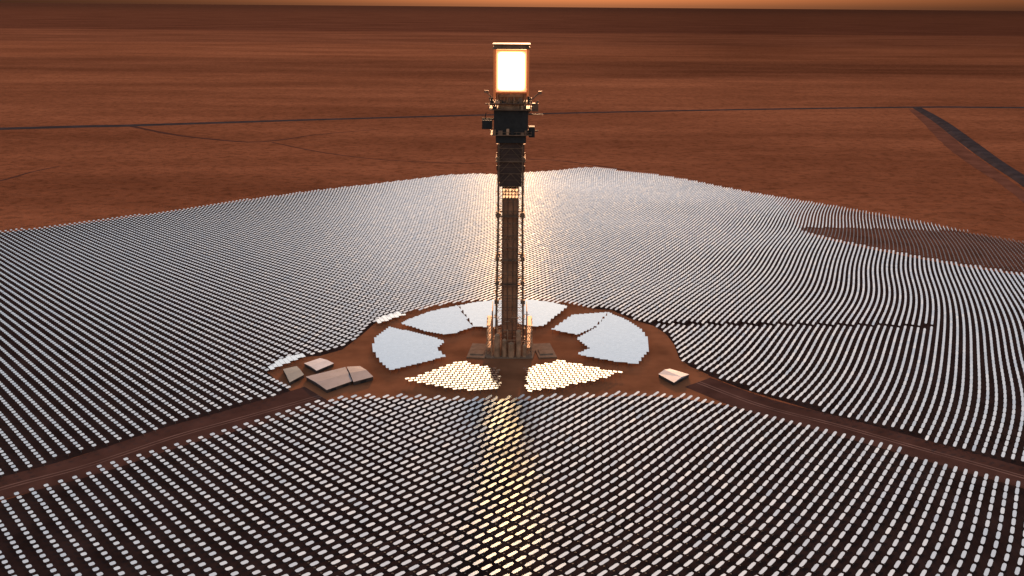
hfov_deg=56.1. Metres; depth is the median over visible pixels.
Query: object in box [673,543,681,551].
heliostat
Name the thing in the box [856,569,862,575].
heliostat
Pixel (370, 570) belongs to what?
heliostat
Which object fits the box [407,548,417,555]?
heliostat
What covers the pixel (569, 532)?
heliostat
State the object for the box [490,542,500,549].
heliostat
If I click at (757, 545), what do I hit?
heliostat
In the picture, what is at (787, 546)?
heliostat
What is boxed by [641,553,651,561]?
heliostat
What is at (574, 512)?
heliostat
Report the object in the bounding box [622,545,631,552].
heliostat
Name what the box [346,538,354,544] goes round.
heliostat
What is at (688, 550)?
heliostat
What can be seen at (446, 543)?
heliostat
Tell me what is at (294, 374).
storage shed
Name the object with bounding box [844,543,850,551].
heliostat
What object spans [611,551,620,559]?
heliostat
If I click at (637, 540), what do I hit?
heliostat
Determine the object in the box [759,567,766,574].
heliostat
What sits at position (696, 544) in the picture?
heliostat
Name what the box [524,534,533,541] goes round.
heliostat
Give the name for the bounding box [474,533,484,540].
heliostat
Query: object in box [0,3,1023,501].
desert ground
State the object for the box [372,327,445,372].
mirror array
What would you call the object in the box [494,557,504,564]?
heliostat
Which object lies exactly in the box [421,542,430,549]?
heliostat
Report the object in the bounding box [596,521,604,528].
heliostat
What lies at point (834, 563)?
heliostat
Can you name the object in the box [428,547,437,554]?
heliostat
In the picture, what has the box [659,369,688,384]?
pump house
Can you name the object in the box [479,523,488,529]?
heliostat
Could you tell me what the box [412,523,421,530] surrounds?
heliostat
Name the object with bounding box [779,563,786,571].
heliostat
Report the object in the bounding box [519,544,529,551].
heliostat
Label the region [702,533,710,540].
heliostat
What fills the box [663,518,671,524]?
heliostat
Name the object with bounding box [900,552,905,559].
heliostat
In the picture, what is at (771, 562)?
heliostat
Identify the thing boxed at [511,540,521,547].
heliostat
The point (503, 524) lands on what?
heliostat
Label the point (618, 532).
heliostat
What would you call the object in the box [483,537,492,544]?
heliostat
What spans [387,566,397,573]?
heliostat
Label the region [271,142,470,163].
track
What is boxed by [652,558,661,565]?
heliostat
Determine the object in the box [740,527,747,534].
heliostat
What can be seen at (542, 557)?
heliostat
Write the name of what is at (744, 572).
heliostat
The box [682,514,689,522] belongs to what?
heliostat
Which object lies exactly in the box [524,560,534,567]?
heliostat
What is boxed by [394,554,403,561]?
heliostat
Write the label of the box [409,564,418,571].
heliostat
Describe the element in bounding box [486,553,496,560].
heliostat
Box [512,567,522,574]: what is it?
heliostat
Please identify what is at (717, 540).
heliostat
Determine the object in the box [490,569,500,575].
heliostat
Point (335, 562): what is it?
heliostat
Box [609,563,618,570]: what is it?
heliostat
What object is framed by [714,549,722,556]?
heliostat
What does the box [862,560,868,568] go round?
heliostat
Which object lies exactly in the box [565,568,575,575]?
heliostat
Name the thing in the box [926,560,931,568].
heliostat
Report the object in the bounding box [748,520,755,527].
heliostat
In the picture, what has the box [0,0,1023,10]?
sky
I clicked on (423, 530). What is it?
heliostat
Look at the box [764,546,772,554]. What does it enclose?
heliostat
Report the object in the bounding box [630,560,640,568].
heliostat
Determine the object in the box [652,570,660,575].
heliostat
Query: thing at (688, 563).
heliostat
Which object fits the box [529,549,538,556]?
heliostat
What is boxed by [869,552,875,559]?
heliostat
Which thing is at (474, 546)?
heliostat
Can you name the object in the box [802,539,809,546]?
heliostat
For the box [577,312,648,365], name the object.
mirror array
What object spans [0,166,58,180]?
track
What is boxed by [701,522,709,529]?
heliostat
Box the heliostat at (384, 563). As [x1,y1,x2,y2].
[380,561,389,568]
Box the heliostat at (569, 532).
[565,530,574,537]
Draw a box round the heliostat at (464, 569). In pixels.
[460,566,469,573]
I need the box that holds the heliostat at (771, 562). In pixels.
[768,559,775,566]
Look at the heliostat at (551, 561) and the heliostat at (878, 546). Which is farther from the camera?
the heliostat at (878, 546)
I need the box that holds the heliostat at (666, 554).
[663,550,671,558]
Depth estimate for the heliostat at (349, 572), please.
271.91 m
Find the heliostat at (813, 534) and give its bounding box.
[809,531,815,539]
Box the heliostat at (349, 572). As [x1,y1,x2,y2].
[344,569,353,575]
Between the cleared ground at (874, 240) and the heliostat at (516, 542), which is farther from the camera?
the cleared ground at (874, 240)
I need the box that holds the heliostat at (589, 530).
[585,528,594,534]
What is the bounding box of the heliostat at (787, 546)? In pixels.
[784,543,790,550]
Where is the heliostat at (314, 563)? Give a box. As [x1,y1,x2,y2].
[310,561,318,567]
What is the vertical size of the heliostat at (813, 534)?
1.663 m
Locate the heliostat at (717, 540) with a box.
[713,537,720,544]
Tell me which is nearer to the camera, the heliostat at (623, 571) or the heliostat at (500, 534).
the heliostat at (623, 571)
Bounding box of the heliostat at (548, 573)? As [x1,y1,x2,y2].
[543,570,553,575]
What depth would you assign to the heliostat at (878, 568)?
275.89 m
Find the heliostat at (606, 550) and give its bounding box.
[601,547,610,554]
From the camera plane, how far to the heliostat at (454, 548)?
284.56 m
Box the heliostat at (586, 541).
[582,538,591,545]
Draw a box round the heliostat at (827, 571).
[823,568,830,575]
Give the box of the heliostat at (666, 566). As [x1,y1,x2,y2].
[662,562,671,570]
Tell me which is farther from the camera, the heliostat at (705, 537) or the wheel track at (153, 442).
the wheel track at (153, 442)
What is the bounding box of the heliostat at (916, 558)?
[913,556,918,564]
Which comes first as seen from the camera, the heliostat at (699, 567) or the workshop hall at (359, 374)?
the heliostat at (699, 567)
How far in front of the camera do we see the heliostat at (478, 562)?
277.56 m
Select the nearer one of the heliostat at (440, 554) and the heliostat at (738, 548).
the heliostat at (440, 554)
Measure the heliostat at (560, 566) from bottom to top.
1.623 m
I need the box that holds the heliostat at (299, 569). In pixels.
[295,567,303,574]
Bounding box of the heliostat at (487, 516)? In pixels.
[483,513,492,520]
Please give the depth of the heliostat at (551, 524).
297.80 m
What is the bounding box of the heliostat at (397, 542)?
[393,539,402,546]
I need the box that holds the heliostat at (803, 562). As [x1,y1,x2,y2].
[799,559,806,567]
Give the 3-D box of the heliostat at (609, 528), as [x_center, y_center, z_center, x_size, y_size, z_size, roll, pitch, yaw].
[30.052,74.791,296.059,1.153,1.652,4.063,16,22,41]
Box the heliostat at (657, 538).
[653,535,661,542]
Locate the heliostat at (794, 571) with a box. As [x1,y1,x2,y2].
[791,567,798,575]
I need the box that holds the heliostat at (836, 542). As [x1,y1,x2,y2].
[832,539,838,547]
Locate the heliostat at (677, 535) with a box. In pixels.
[673,532,681,539]
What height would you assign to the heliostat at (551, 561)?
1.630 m
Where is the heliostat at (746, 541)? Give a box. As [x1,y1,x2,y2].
[743,538,750,545]
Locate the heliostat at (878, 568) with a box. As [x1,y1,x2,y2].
[875,565,881,573]
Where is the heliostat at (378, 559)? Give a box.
[373,556,382,563]
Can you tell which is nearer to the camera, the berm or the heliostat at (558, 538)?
the heliostat at (558, 538)
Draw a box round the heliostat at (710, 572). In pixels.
[705,569,714,575]
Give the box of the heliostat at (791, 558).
[787,555,794,562]
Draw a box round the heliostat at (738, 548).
[734,545,741,553]
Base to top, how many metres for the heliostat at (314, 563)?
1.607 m
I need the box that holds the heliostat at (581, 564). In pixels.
[577,561,587,568]
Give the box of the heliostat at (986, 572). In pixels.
[984,568,989,575]
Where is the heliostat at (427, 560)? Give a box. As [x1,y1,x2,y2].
[422,558,432,565]
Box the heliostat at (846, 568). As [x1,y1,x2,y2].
[843,564,849,572]
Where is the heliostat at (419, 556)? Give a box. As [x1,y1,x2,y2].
[415,553,424,560]
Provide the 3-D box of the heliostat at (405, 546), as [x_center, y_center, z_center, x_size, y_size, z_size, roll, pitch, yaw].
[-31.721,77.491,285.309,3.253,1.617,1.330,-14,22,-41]
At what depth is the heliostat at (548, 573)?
272.21 m
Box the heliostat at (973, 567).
[970,564,975,572]
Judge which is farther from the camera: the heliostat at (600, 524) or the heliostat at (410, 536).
the heliostat at (600, 524)
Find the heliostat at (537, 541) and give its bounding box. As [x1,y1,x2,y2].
[532,538,541,545]
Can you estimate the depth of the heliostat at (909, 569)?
275.91 m
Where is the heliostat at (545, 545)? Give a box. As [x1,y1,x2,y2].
[541,542,550,549]
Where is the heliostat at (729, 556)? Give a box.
[725,553,733,561]
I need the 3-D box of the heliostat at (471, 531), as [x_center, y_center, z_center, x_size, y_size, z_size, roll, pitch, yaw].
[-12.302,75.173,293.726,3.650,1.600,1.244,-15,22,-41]
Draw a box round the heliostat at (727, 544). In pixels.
[723,541,731,549]
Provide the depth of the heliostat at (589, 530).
294.59 m
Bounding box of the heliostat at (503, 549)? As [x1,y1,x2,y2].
[498,546,508,553]
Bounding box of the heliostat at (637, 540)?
[633,538,641,545]
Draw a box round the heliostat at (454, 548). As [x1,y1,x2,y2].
[449,545,458,552]
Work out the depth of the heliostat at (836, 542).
289.07 m
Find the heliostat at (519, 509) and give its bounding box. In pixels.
[514,506,523,512]
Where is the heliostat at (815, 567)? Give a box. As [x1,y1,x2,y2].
[811,564,818,572]
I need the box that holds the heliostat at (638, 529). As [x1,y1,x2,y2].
[634,527,642,534]
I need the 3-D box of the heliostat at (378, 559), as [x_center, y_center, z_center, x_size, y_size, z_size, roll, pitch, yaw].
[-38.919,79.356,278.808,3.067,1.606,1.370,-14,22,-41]
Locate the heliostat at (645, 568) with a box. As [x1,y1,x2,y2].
[641,565,650,573]
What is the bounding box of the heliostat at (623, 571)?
[619,568,628,575]
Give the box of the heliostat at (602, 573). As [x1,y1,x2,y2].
[597,570,606,575]
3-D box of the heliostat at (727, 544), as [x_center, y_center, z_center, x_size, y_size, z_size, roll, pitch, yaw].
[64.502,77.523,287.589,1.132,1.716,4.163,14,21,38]
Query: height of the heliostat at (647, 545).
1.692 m
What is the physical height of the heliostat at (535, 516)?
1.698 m
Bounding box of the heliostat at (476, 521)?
[471,519,480,525]
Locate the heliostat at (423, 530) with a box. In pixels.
[419,528,428,534]
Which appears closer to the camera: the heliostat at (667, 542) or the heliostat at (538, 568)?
the heliostat at (538, 568)
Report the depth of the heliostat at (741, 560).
278.86 m
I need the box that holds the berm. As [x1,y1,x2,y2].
[909,109,1023,202]
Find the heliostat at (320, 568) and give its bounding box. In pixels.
[316,566,325,572]
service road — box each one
[0,387,335,499]
[686,378,1023,487]
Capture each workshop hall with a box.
[306,367,351,392]
[347,366,372,384]
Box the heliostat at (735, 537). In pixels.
[732,534,739,541]
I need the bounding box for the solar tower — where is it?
[482,43,542,358]
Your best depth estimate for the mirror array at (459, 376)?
413.36 m
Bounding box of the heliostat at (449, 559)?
[444,556,453,563]
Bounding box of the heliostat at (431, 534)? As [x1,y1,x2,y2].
[426,532,435,538]
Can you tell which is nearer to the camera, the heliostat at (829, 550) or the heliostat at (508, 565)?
the heliostat at (508, 565)
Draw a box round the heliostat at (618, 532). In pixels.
[614,529,622,536]
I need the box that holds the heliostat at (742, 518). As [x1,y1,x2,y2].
[738,516,745,523]
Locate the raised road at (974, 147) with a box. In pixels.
[913,106,1023,186]
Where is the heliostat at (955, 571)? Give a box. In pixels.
[952,569,957,575]
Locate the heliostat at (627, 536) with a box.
[623,533,632,539]
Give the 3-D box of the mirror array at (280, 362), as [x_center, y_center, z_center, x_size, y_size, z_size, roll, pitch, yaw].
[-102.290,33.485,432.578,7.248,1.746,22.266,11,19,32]
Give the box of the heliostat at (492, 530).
[487,527,496,534]
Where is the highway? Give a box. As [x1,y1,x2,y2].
[0,106,1023,129]
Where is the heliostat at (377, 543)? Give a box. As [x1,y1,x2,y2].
[373,541,381,547]
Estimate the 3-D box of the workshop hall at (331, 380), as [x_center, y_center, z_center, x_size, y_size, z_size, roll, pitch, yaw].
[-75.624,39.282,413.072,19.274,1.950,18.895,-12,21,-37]
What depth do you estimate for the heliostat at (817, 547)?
286.91 m
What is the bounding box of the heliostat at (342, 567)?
[337,565,346,571]
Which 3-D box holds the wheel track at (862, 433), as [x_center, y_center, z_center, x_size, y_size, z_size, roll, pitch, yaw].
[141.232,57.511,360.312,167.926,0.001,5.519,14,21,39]
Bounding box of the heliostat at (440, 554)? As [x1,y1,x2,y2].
[436,551,445,558]
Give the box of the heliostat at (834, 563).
[831,560,837,568]
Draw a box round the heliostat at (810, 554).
[807,551,813,559]
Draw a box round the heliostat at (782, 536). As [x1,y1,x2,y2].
[780,531,786,538]
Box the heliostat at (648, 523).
[644,520,652,527]
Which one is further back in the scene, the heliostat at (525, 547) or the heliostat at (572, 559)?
the heliostat at (525, 547)
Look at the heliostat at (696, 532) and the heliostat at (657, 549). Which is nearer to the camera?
the heliostat at (657, 549)
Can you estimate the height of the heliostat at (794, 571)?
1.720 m
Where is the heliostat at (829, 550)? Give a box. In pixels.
[826,547,832,555]
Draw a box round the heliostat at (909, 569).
[907,565,913,573]
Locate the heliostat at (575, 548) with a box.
[570,545,580,552]
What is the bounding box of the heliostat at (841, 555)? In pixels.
[838,552,844,559]
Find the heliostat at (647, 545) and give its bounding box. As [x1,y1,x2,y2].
[642,542,651,549]
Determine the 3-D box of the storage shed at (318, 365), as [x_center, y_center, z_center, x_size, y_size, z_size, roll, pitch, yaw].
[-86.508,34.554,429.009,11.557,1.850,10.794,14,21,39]
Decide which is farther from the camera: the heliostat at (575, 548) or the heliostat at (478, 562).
the heliostat at (575, 548)
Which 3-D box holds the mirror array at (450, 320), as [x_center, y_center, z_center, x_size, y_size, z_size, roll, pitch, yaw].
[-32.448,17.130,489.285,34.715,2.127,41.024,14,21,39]
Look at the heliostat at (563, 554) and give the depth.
281.64 m
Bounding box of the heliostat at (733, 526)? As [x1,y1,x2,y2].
[730,523,737,530]
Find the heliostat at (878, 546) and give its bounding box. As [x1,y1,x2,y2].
[875,543,880,551]
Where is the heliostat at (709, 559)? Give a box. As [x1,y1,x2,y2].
[704,556,713,564]
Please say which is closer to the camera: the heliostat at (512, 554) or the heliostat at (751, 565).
the heliostat at (751, 565)
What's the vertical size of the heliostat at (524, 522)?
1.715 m
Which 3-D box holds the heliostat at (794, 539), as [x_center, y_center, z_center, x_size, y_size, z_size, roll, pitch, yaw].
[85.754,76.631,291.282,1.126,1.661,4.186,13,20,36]
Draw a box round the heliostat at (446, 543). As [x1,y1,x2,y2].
[441,541,450,547]
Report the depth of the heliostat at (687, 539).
290.11 m
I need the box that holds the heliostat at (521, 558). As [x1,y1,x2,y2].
[516,555,526,563]
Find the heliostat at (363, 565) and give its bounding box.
[359,563,368,569]
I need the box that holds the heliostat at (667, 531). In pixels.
[663,528,671,535]
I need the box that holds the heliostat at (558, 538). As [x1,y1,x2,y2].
[553,536,562,543]
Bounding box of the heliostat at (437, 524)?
[432,522,441,528]
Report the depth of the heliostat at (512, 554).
281.84 m
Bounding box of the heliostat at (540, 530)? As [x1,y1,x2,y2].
[535,528,545,534]
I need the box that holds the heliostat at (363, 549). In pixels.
[359,547,368,553]
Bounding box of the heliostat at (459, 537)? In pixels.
[454,535,463,541]
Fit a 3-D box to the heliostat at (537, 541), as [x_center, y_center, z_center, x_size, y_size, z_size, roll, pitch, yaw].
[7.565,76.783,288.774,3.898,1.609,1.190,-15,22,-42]
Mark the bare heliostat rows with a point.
(983, 257)
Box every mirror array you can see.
[268,354,305,371]
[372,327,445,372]
[375,312,405,324]
[401,305,472,335]
[405,361,501,393]
[458,300,501,328]
[518,299,566,326]
[523,360,621,392]
[552,312,606,334]
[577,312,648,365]
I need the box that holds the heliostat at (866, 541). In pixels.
[862,539,868,547]
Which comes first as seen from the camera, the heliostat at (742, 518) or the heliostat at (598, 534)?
the heliostat at (598, 534)
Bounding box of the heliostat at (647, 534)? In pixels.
[643,531,652,538]
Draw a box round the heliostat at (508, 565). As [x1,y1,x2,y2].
[503,562,513,569]
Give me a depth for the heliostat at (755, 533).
293.37 m
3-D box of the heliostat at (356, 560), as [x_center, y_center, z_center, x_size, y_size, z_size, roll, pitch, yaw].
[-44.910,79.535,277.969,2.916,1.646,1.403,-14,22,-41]
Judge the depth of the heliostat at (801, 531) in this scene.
295.23 m
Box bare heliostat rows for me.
[803,227,1023,272]
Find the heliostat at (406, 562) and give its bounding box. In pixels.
[401,560,411,566]
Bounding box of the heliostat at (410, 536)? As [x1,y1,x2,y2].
[406,533,415,540]
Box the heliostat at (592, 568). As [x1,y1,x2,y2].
[587,565,597,573]
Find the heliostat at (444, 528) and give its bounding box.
[439,526,448,533]
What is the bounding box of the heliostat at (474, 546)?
[469,543,479,550]
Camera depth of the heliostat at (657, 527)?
296.66 m
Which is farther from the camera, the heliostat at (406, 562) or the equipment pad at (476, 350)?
the equipment pad at (476, 350)
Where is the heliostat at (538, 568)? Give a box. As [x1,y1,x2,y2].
[533,565,543,572]
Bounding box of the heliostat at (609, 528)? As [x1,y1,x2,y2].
[605,525,613,532]
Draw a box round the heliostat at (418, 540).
[414,538,422,544]
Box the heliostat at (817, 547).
[814,543,820,551]
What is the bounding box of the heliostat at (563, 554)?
[559,551,568,559]
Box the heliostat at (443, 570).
[438,567,448,575]
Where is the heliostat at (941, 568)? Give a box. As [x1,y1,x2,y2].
[939,565,944,572]
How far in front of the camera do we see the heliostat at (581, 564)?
276.88 m
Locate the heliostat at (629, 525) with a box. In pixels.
[624,523,633,530]
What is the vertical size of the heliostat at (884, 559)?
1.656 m
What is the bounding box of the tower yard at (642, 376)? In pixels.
[268,297,723,404]
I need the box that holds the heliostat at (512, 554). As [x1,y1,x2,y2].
[507,551,517,558]
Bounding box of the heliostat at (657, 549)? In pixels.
[653,546,661,553]
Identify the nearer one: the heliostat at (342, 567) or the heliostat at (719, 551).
the heliostat at (342, 567)
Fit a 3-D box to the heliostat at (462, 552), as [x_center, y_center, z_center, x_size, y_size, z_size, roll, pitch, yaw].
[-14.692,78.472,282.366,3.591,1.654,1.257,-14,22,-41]
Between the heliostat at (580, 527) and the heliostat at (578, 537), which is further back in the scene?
the heliostat at (580, 527)
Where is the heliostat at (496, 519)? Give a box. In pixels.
[491,517,500,524]
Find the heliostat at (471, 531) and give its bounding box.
[466,529,476,535]
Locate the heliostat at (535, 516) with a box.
[530,514,540,520]
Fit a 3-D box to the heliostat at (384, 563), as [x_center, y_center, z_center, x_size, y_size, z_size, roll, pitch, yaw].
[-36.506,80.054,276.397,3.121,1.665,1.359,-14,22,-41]
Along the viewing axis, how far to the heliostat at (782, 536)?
293.30 m
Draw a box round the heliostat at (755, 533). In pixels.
[751,531,758,538]
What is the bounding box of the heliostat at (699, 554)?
[694,552,702,559]
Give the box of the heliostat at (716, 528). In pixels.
[711,526,718,533]
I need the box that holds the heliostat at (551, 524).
[547,521,556,528]
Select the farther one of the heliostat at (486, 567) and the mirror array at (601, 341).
the mirror array at (601, 341)
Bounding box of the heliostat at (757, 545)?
[753,542,760,549]
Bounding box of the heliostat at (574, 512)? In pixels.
[570,510,578,516]
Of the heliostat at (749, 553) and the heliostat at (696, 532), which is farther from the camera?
the heliostat at (696, 532)
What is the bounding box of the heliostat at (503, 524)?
[499,521,508,528]
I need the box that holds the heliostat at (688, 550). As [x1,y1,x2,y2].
[683,547,692,555]
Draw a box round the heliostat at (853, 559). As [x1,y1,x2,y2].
[850,556,856,563]
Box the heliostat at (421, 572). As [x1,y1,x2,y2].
[417,569,426,574]
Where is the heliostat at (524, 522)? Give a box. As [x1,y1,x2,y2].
[519,519,528,526]
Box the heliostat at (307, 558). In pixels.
[303,556,312,562]
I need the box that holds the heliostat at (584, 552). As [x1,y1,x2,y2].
[580,549,589,556]
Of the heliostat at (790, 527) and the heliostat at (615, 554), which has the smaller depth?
the heliostat at (615, 554)
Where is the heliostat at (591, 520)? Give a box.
[587,517,595,524]
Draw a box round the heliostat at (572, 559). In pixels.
[568,556,577,563]
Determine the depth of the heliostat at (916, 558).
280.46 m
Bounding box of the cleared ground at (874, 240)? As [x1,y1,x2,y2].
[765,196,1023,273]
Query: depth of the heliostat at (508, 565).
276.15 m
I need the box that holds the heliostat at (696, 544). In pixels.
[693,540,701,548]
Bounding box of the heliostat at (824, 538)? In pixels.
[821,535,827,543]
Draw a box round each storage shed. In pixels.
[283,366,303,384]
[304,358,333,372]
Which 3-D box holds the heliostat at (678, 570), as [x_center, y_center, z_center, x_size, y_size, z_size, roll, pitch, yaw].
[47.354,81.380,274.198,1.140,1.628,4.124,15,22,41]
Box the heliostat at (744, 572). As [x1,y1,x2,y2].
[738,570,746,575]
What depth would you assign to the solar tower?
426.57 m
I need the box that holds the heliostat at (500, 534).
[495,531,504,538]
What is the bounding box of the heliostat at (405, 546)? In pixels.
[400,544,409,550]
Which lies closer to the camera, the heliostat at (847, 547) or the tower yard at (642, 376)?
the heliostat at (847, 547)
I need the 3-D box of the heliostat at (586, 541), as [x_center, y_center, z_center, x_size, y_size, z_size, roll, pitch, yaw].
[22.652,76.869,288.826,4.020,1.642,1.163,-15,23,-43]
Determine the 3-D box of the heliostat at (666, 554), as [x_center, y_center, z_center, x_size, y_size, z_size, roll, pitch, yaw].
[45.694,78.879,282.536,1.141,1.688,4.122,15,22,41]
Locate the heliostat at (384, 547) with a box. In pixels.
[379,545,389,552]
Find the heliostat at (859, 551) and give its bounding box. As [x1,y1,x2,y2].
[856,548,862,555]
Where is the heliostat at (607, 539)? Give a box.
[603,536,612,543]
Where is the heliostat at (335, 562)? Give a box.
[331,559,339,566]
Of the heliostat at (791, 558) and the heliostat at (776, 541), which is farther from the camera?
the heliostat at (776, 541)
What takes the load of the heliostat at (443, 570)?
on the field ground at (56, 560)
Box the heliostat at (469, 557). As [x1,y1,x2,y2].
[465,555,475,561]
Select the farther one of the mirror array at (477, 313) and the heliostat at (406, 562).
the mirror array at (477, 313)
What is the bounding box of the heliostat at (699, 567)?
[694,564,703,572]
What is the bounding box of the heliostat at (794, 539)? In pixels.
[791,535,797,542]
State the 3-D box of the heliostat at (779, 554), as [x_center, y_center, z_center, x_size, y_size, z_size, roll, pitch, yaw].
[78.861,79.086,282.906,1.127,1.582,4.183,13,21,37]
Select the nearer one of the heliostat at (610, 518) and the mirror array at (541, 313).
the heliostat at (610, 518)
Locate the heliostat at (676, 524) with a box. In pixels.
[673,521,680,528]
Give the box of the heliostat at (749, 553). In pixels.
[745,550,752,557]
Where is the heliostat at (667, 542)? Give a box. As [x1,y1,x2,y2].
[663,539,671,546]
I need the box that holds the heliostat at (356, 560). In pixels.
[352,558,361,565]
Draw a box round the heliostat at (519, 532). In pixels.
[515,530,525,536]
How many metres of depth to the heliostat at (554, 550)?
283.91 m
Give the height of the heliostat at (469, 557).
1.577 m
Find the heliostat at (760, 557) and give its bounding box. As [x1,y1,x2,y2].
[756,554,763,562]
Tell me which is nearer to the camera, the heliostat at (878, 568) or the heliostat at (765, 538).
the heliostat at (878, 568)
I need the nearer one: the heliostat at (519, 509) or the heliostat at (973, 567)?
the heliostat at (973, 567)
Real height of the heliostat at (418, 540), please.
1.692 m
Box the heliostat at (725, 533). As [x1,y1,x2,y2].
[721,530,729,537]
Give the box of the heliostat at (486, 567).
[481,564,491,571]
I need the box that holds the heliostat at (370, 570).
[366,568,375,575]
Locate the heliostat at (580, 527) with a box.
[576,524,585,530]
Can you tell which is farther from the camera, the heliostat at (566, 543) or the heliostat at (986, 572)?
the heliostat at (566, 543)
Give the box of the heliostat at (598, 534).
[594,532,602,539]
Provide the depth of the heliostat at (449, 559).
278.71 m
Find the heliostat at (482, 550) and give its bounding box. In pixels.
[478,548,487,555]
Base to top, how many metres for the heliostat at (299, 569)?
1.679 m
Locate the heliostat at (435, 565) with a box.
[430,563,440,570]
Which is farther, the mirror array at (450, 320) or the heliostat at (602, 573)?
the mirror array at (450, 320)
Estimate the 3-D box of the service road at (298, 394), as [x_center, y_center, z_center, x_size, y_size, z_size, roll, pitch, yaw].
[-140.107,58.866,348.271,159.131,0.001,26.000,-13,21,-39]
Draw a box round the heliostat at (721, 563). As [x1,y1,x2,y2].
[716,561,723,569]
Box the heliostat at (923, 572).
[920,569,926,575]
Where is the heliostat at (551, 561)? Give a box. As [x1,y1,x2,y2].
[546,558,556,565]
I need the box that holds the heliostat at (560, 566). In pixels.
[555,563,565,570]
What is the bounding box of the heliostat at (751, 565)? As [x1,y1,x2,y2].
[747,562,755,570]
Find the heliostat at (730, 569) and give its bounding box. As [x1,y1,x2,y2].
[727,565,735,573]
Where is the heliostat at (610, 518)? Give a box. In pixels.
[606,515,615,522]
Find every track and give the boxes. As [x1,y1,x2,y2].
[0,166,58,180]
[0,395,318,487]
[0,397,319,490]
[130,126,375,141]
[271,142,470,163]
[532,159,622,169]
[698,383,1023,478]
[701,382,1023,475]
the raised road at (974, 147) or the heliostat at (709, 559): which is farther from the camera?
the raised road at (974, 147)
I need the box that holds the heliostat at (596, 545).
[591,543,601,550]
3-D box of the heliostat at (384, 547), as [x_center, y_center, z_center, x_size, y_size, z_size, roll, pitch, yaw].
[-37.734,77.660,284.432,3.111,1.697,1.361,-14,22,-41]
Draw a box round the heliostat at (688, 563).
[683,560,692,567]
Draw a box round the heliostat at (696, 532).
[692,529,700,536]
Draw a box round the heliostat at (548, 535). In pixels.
[544,532,553,539]
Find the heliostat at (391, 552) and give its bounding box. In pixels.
[387,550,396,557]
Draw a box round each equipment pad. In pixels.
[466,343,484,358]
[534,343,556,357]
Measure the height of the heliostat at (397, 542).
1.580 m
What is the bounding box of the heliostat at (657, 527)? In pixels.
[653,524,661,531]
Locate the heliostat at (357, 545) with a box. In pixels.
[352,542,361,549]
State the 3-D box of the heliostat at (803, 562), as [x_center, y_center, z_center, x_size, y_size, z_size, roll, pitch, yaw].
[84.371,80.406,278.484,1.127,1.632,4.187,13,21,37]
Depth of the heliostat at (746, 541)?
289.22 m
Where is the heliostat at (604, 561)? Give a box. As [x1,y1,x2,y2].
[599,558,608,566]
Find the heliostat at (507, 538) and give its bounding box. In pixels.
[503,535,513,542]
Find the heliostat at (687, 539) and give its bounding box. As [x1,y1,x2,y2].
[683,536,691,543]
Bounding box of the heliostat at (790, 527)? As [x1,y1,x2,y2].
[787,523,793,531]
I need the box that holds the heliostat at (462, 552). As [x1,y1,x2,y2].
[457,550,466,557]
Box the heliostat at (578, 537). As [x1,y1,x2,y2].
[573,534,582,541]
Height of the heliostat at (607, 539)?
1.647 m
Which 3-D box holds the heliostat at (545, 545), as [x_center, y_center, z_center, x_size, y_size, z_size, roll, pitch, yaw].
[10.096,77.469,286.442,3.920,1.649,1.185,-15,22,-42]
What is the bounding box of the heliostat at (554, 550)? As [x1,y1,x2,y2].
[549,547,559,554]
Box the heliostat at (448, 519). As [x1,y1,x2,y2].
[444,516,453,523]
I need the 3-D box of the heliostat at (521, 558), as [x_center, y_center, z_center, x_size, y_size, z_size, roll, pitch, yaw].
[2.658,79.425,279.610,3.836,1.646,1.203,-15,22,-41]
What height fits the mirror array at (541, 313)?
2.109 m
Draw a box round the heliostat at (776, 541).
[772,538,779,546]
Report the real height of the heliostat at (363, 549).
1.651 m
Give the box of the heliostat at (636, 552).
[632,549,640,556]
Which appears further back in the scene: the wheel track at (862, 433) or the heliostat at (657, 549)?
the wheel track at (862, 433)
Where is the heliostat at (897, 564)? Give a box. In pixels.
[894,560,900,568]
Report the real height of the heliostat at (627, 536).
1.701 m
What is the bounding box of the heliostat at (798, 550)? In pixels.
[795,547,802,554]
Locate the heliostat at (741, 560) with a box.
[736,558,744,565]
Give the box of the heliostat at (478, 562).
[473,559,483,566]
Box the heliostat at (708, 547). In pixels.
[703,544,711,552]
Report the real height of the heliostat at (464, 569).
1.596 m
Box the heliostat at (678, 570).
[673,567,682,575]
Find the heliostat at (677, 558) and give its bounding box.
[673,555,681,562]
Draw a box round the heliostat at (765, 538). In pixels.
[762,535,768,542]
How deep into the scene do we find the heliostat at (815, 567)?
276.10 m
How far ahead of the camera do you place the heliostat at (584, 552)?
282.71 m
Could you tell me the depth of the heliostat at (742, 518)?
301.80 m
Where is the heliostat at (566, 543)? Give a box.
[561,540,571,547]
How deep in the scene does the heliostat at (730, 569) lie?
275.20 m
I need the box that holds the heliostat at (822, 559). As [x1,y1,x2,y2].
[819,556,825,563]
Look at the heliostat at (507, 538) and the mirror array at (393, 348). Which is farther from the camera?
the mirror array at (393, 348)
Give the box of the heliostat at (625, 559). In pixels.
[620,556,629,563]
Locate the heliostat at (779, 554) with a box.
[776,551,783,558]
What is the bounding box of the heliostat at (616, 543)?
[612,540,621,547]
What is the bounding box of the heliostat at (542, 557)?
[537,554,547,561]
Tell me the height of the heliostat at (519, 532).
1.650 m
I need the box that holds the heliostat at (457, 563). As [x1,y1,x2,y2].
[452,561,461,568]
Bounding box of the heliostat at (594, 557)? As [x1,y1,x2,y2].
[589,554,598,561]
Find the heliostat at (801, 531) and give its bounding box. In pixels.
[798,527,804,535]
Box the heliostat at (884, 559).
[881,556,887,564]

